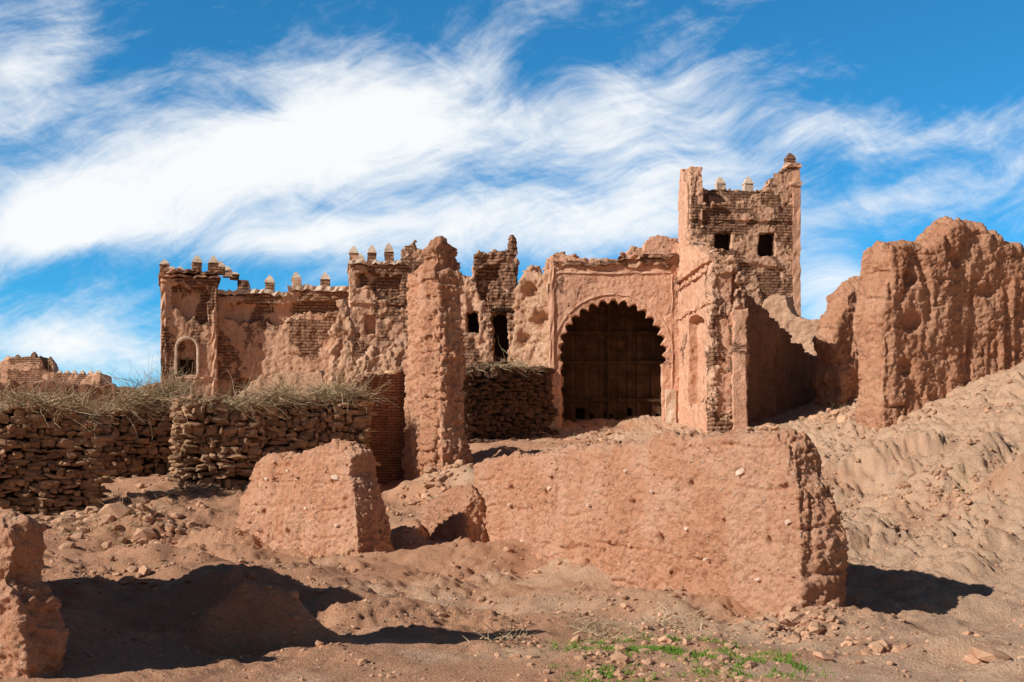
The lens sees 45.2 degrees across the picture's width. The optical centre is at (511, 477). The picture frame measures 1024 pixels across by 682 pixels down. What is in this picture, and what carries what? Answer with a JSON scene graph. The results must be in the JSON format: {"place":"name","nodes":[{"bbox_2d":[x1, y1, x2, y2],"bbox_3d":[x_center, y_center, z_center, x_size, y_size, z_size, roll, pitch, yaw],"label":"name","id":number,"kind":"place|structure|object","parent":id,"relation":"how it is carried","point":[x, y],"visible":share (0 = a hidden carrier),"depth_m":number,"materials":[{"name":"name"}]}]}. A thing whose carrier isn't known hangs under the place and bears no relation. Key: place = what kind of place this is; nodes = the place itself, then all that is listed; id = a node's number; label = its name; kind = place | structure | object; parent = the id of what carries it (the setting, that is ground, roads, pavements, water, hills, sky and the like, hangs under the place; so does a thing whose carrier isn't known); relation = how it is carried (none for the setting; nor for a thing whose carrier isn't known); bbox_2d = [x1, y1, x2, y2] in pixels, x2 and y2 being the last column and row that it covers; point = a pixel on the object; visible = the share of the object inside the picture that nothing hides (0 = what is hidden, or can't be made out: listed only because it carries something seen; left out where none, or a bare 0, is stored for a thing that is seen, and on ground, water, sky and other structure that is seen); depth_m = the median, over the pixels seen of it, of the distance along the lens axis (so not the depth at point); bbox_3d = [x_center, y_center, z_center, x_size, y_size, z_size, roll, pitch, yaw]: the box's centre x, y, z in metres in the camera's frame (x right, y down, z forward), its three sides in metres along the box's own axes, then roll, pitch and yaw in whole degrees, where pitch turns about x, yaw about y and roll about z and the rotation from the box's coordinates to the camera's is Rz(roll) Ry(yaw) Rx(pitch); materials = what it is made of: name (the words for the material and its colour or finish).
{"place":"outdoors","nodes":[
{"label":"outdoors","id":0,"kind":"place"},
{"bbox_2d":[140,348,397,429],"bbox_3d":[-7.120,-2.406,36.235,7.441,2.884,4.047,0,0,-19],"label":"brush topping","id":1,"kind":"object","parent":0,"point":[322,395],"visible":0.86,"depth_m":35.72,"materials":[{"name":"beige plant"}]},
{"bbox_2d":[0,360,1023,681],"bbox_3d":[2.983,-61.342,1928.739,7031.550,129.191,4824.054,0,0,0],"label":"ground","id":2,"kind":"structure","parent":0,"point":[930,588],"depth_m":18.73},
{"bbox_2d":[0,507,69,678],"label":"adobe wall","id":3,"kind":"structure","parent":2,"relation":"on","point":[34,632],"depth_m":11.62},
{"bbox_2d":[0,352,111,385],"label":"distant kasbah","id":4,"kind":"structure","parent":2,"relation":"on","point":[31,366],"depth_m":99.99,"materials":[{"name":"brown brick"}]},
{"bbox_2d":[0,402,116,515],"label":"dry stone wall","id":5,"kind":"structure","parent":2,"relation":"on","point":[92,462],"depth_m":31.83,"materials":[{"name":"brown stone"}]},
{"bbox_2d":[0,412,90,514],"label":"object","id":6,"kind":"object","parent":5,"relation":"in","point":[10,494],"visible":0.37,"depth_m":31.97,"materials":[{"name":"brown stone"}]},
{"bbox_2d":[0,363,119,441],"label":"brush topping","id":7,"kind":"object","parent":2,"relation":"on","point":[44,399],"visible":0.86,"depth_m":31.85,"materials":[{"name":"brown plant"}]},
{"bbox_2d":[0,379,164,412],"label":"wall","id":8,"kind":"structure","parent":2,"relation":"on","point":[51,384],"depth_m":56.65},
{"bbox_2d":[47,345,215,446],"bbox_3d":[-12.144,-2.590,38.619,6.136,3.543,4.457,0,0,-22],"label":"brush topping","id":9,"kind":"object","parent":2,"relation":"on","point":[142,395],"visible":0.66,"depth_m":38.36,"materials":[{"name":"beige plant"}]},
{"bbox_2d":[95,402,173,477],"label":"dry stone wall","id":10,"kind":"structure","parent":2,"relation":"on","point":[123,464],"depth_m":38.28,"materials":[{"name":"brown stone"}]},
{"bbox_2d":[101,415,171,476],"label":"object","id":11,"kind":"object","parent":10,"relation":"in","point":[147,461],"visible":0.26,"depth_m":38.52,"materials":[{"name":"brown stone"}]},
{"bbox_2d":[101,473,172,478],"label":"fallen stones","id":12,"kind":"object","parent":2,"relation":"on","point":[133,476],"visible":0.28,"depth_m":37.48,"materials":[{"name":"brown stone"}]},
{"bbox_2d":[160,278,217,396],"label":"corner tower","id":13,"kind":"structure","parent":2,"relation":"on","point":[189,308],"depth_m":66.65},
{"bbox_2d":[160,286,165,383],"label":"pilaster","id":14,"kind":"object","parent":13,"relation":"attached to","point":[163,328],"visible":0.73,"depth_m":65.97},
{"bbox_2d":[180,359,193,373],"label":"window opening","id":15,"kind":"object","parent":13,"relation":"attached to","point":[189,369],"depth_m":66.72,"materials":[{"name":"black"}]},
{"bbox_2d":[175,336,199,373],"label":"niche surround","id":16,"kind":"object","parent":13,"relation":"attached to","point":[188,338],"visible":0.94,"depth_m":66.32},
{"bbox_2d":[158,273,220,286],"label":"tower cornice","id":17,"kind":"structure","parent":13,"relation":"on","point":[173,276],"depth_m":66.37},
{"bbox_2d":[160,268,218,276],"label":"parapet","id":18,"kind":"structure","parent":17,"relation":"on","point":[189,272],"depth_m":66.54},
{"bbox_2d":[159,259,169,271],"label":"merlon","id":19,"kind":"object","parent":18,"relation":"on","point":[164,264],"visible":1,"depth_m":66.07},
{"bbox_2d":[191,255,201,270],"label":"merlon","id":20,"kind":"object","parent":18,"relation":"on","point":[196,264],"visible":1,"depth_m":66.53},
{"bbox_2d":[208,256,218,270],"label":"merlon","id":21,"kind":"object","parent":18,"relation":"on","point":[213,263],"visible":1,"depth_m":66.77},
{"bbox_2d":[218,261,224,274],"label":"merlon","id":22,"kind":"object","parent":18,"relation":"on","point":[221,268],"visible":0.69,"depth_m":67.80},
{"bbox_2d":[223,266,231,277],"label":"merlon","id":23,"kind":"object","parent":18,"relation":"on","point":[228,271],"visible":0.73,"depth_m":68.88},
{"bbox_2d":[229,272,239,280],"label":"merlon","id":24,"kind":"object","parent":18,"relation":"on","point":[235,275],"visible":0.73,"depth_m":69.87,"materials":[{"name":"brown brick"}]},
{"bbox_2d":[162,376,216,379],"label":"string course","id":25,"kind":"object","parent":13,"relation":"attached to","point":[192,377],"visible":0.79,"depth_m":66.40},
{"bbox_2d":[160,281,218,290],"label":"tower cornice","id":26,"kind":"structure","parent":13,"relation":"attached to","point":[185,283],"depth_m":66.56,"materials":[{"name":"brown brick"}]},
{"bbox_2d":[211,286,216,396],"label":"pilaster","id":27,"kind":"object","parent":13,"relation":"attached to","point":[214,343],"visible":0.8,"depth_m":66.68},
{"bbox_2d":[183,483,246,494],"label":"fallen stones","id":28,"kind":"object","parent":2,"relation":"on","point":[213,487],"visible":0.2,"depth_m":34.20,"materials":[{"name":"brown stone"}]},
{"bbox_2d":[167,393,381,492],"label":"stone courses","id":29,"kind":"object","parent":2,"relation":"on","point":[249,440],"visible":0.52,"depth_m":35.03,"materials":[{"name":"brown stone"}]},
{"bbox_2d":[231,370,326,409],"bbox_3d":[-11.069,-3.801,58.445,4.920,2.668,1.103,0,0,0],"label":"adobe remnant","id":30,"kind":"object","parent":2,"relation":"on","point":[301,378],"visible":0.25,"depth_m":58.02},
{"bbox_2d":[217,290,348,403],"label":"curtain wall","id":31,"kind":"structure","parent":2,"relation":"on","point":[272,330],"depth_m":68.01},
{"bbox_2d":[218,289,286,296],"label":"wall coping","id":32,"kind":"object","parent":31,"relation":"on","point":[224,293],"depth_m":67.67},
{"bbox_2d":[237,280,249,289],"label":"merlon","id":33,"kind":"structure","parent":32,"relation":"on","point":[243,284],"depth_m":69.16,"materials":[{"name":"brown brick"}]},
{"bbox_2d":[264,275,274,291],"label":"merlon","id":34,"kind":"object","parent":32,"relation":"on","point":[269,281],"visible":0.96,"depth_m":68.03,"materials":[{"name":"beige brick"}]},
{"bbox_2d":[287,284,347,291],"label":"wall coping","id":35,"kind":"object","parent":31,"relation":"on","point":[294,287],"depth_m":68.14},
{"bbox_2d":[291,272,301,285],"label":"merlon","id":36,"kind":"object","parent":35,"relation":"on","point":[296,279],"visible":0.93,"depth_m":68.24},
{"bbox_2d":[320,273,329,285],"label":"merlon","id":37,"kind":"object","parent":35,"relation":"on","point":[325,279],"visible":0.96,"depth_m":68.46,"materials":[{"name":"beige brick"}]},
{"bbox_2d":[235,438,393,555],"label":"adobe wall","id":38,"kind":"structure","parent":2,"relation":"on","point":[343,500],"depth_m":25.88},
{"bbox_2d":[264,470,339,526],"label":"set stones","id":39,"kind":"object","parent":38,"relation":"on","point":[334,477],"visible":1,"depth_m":25.40,"materials":[{"name":"beige stone"}]},
{"bbox_2d":[237,439,390,550],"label":"embedded stones","id":40,"kind":"object","parent":38,"relation":"on","point":[316,511],"visible":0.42,"depth_m":25.93,"materials":[{"name":"brown stone"}]},
{"bbox_2d":[323,299,407,397],"bbox_3d":[-6.383,-5.059,54.600,4.117,5.763,1.610,0,0,0],"label":"adobe remnant","id":41,"kind":"object","parent":2,"relation":"on","point":[342,330],"visible":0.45,"depth_m":54.05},
{"bbox_2d":[342,366,405,484],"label":"brick pier","id":42,"kind":"structure","parent":2,"relation":"on","point":[387,443],"depth_m":38.07,"materials":[{"name":"brown brick"}]},
{"bbox_2d":[348,242,425,361],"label":"gatehouse block","id":43,"kind":"structure","parent":2,"relation":"on","point":[382,327],"depth_m":66.35,"materials":[{"name":"brown brick"}]},
{"bbox_2d":[347,259,401,272],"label":"block cornice","id":44,"kind":"structure","parent":43,"relation":"on","point":[361,262],"depth_m":66.09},
{"bbox_2d":[349,246,358,260],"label":"merlon","id":45,"kind":"object","parent":44,"relation":"on","point":[353,253],"visible":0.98,"depth_m":66.11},
{"bbox_2d":[367,245,376,261],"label":"merlon","id":46,"kind":"object","parent":44,"relation":"on","point":[372,254],"visible":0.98,"depth_m":66.26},
{"bbox_2d":[384,243,393,260],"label":"merlon","id":47,"kind":"object","parent":44,"relation":"on","point":[388,253],"visible":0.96,"depth_m":66.41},
{"bbox_2d":[350,300,403,304],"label":"ledge","id":48,"kind":"object","parent":43,"relation":"attached to","point":[364,301],"visible":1,"depth_m":66.09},
{"bbox_2d":[364,240,416,298],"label":"brick","id":49,"kind":"object","parent":43,"relation":"on","point":[369,287],"visible":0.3,"depth_m":66.21,"materials":[{"name":"brown brick"}]},
{"bbox_2d":[401,263,465,480],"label":"pillar side wall","id":50,"kind":"structure","parent":2,"relation":"on","point":[448,361],"depth_m":36.10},
{"bbox_2d":[28,400,856,656],"bbox_3d":[3.651,-0.555,28.655,29.798,5.135,25.589,0,0,-24],"label":"dead brush","id":51,"kind":"object","parent":2,"relation":"on","point":[584,629],"visible":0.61,"depth_m":16.11,"materials":[{"name":"brown plant"}]},
{"bbox_2d":[416,236,473,474],"bbox_3d":[-1.928,-3.100,36.654,1.784,8.109,1.146,0,0,-36],"label":"pillar shaft","id":52,"kind":"object","parent":2,"relation":"on","point":[437,252],"visible":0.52,"depth_m":36.19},
{"bbox_2d":[421,484,488,542],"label":"adobe wall","id":53,"kind":"structure","parent":2,"relation":"on","point":[453,513],"depth_m":27.10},
{"bbox_2d":[460,235,519,366],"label":"front wall","id":54,"kind":"structure","parent":2,"relation":"on","point":[492,281],"depth_m":51.03,"materials":[{"name":"brown brick"}]},
{"bbox_2d":[464,249,495,303],"bbox_3d":[-1.184,-6.937,51.483,2.452,6.357,1.056,0,0,0],"label":"front wall loose masonry","id":55,"kind":"object","parent":54,"relation":"on","point":[484,253],"visible":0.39,"depth_m":51.08,"materials":[{"name":"brown brick"}]},
{"bbox_2d":[468,312,508,362],"bbox_3d":[-1.133,-5.525,52.975,2.607,3.683,2.050,0,0,0],"label":"dark interior","id":56,"kind":"object","parent":54,"relation":"in","point":[500,328],"visible":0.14,"depth_m":51.95,"materials":[{"name":"black"}]},
{"bbox_2d":[491,308,510,312],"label":"lintel","id":57,"kind":"structure","parent":54,"relation":"on","point":[501,309],"depth_m":50.95,"materials":[{"name":"brown wood"}]},
{"bbox_2d":[462,360,558,442],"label":"dry stone wall","id":58,"kind":"structure","parent":2,"relation":"on","point":[506,403],"depth_m":45.77,"materials":[{"name":"brown stone"}]},
{"bbox_2d":[466,340,544,375],"bbox_3d":[-0.601,-4.297,45.992,2.424,2.040,4.813,0,0,35],"label":"brush topping","id":59,"kind":"object","parent":58,"relation":"on","point":[514,363],"visible":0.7,"depth_m":46.05,"materials":[{"name":"beige plant"}]},
{"bbox_2d":[468,374,543,437],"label":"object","id":60,"kind":"object","parent":58,"relation":"in","point":[475,386],"visible":0.16,"depth_m":45.39,"materials":[{"name":"brown stone"}]},
{"bbox_2d":[0,364,1023,681],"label":"rubble","id":61,"kind":"object","parent":2,"relation":"on","point":[108,512],"depth_m":19.05,"materials":[{"name":"brown stone"}]},
{"bbox_2d":[470,428,578,442],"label":"fallen stones","id":62,"kind":"object","parent":2,"relation":"on","point":[527,434],"visible":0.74,"depth_m":45.95,"materials":[{"name":"brown stone"}]},
{"bbox_2d":[510,255,563,422],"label":"eroded wall","id":63,"kind":"structure","parent":2,"relation":"on","point":[530,307],"depth_m":49.59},
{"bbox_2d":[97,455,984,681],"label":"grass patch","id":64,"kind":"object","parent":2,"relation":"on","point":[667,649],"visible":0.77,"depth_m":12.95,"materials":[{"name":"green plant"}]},
{"bbox_2d":[548,234,749,432],"bbox_3d":[4.880,-5.243,46.794,6.881,8.634,8.502,0,0,0],"label":"kasbah gateway","id":65,"kind":"object","parent":2,"relation":"on","point":[656,325],"visible":0.81,"depth_m":47.99,"materials":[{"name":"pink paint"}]},
{"bbox_2d":[473,428,848,616],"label":"adobe wall","id":66,"kind":"structure","parent":2,"relation":"on","point":[748,510],"depth_m":19.35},
{"bbox_2d":[507,468,791,580],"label":"set stones","id":67,"kind":"object","parent":66,"relation":"on","point":[740,471],"visible":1,"depth_m":18.18,"materials":[{"name":"beige stone"}]},
{"bbox_2d":[481,442,834,615],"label":"embedded stones","id":68,"kind":"object","parent":66,"relation":"on","point":[669,569],"visible":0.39,"depth_m":19.56,"materials":[{"name":"brown stone"}]},
{"bbox_2d":[678,153,801,316],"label":"kasbah tower","id":69,"kind":"structure","parent":2,"relation":"on","point":[757,233],"depth_m":60.48,"materials":[{"name":"brown brick"}]},
{"bbox_2d":[745,296,817,423],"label":"fallen wall","id":70,"kind":"structure","parent":2,"relation":"on","point":[782,370],"depth_m":46.26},
{"bbox_2d":[762,294,818,355],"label":"adobe wall","id":71,"kind":"structure","parent":2,"relation":"on","point":[789,319],"depth_m":53.32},
{"bbox_2d":[812,276,859,408],"bbox_3d":[12.722,-4.931,46.002,2.734,5.288,1.893,0,0,-16],"label":"adobe stub","id":72,"kind":"object","parent":2,"relation":"on","point":[835,346],"visible":0.44,"depth_m":45.27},
{"bbox_2d":[852,216,1023,429],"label":"adobe ruin","id":73,"kind":"object","parent":2,"relation":"on","point":[939,311],"visible":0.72,"depth_m":36.45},
{"bbox_2d":[0,0,1023,387],"label":"sky","id":74,"kind":"structure","parent":0,"point":[278,139],"materials":[{"name":"blue"}]}
]}

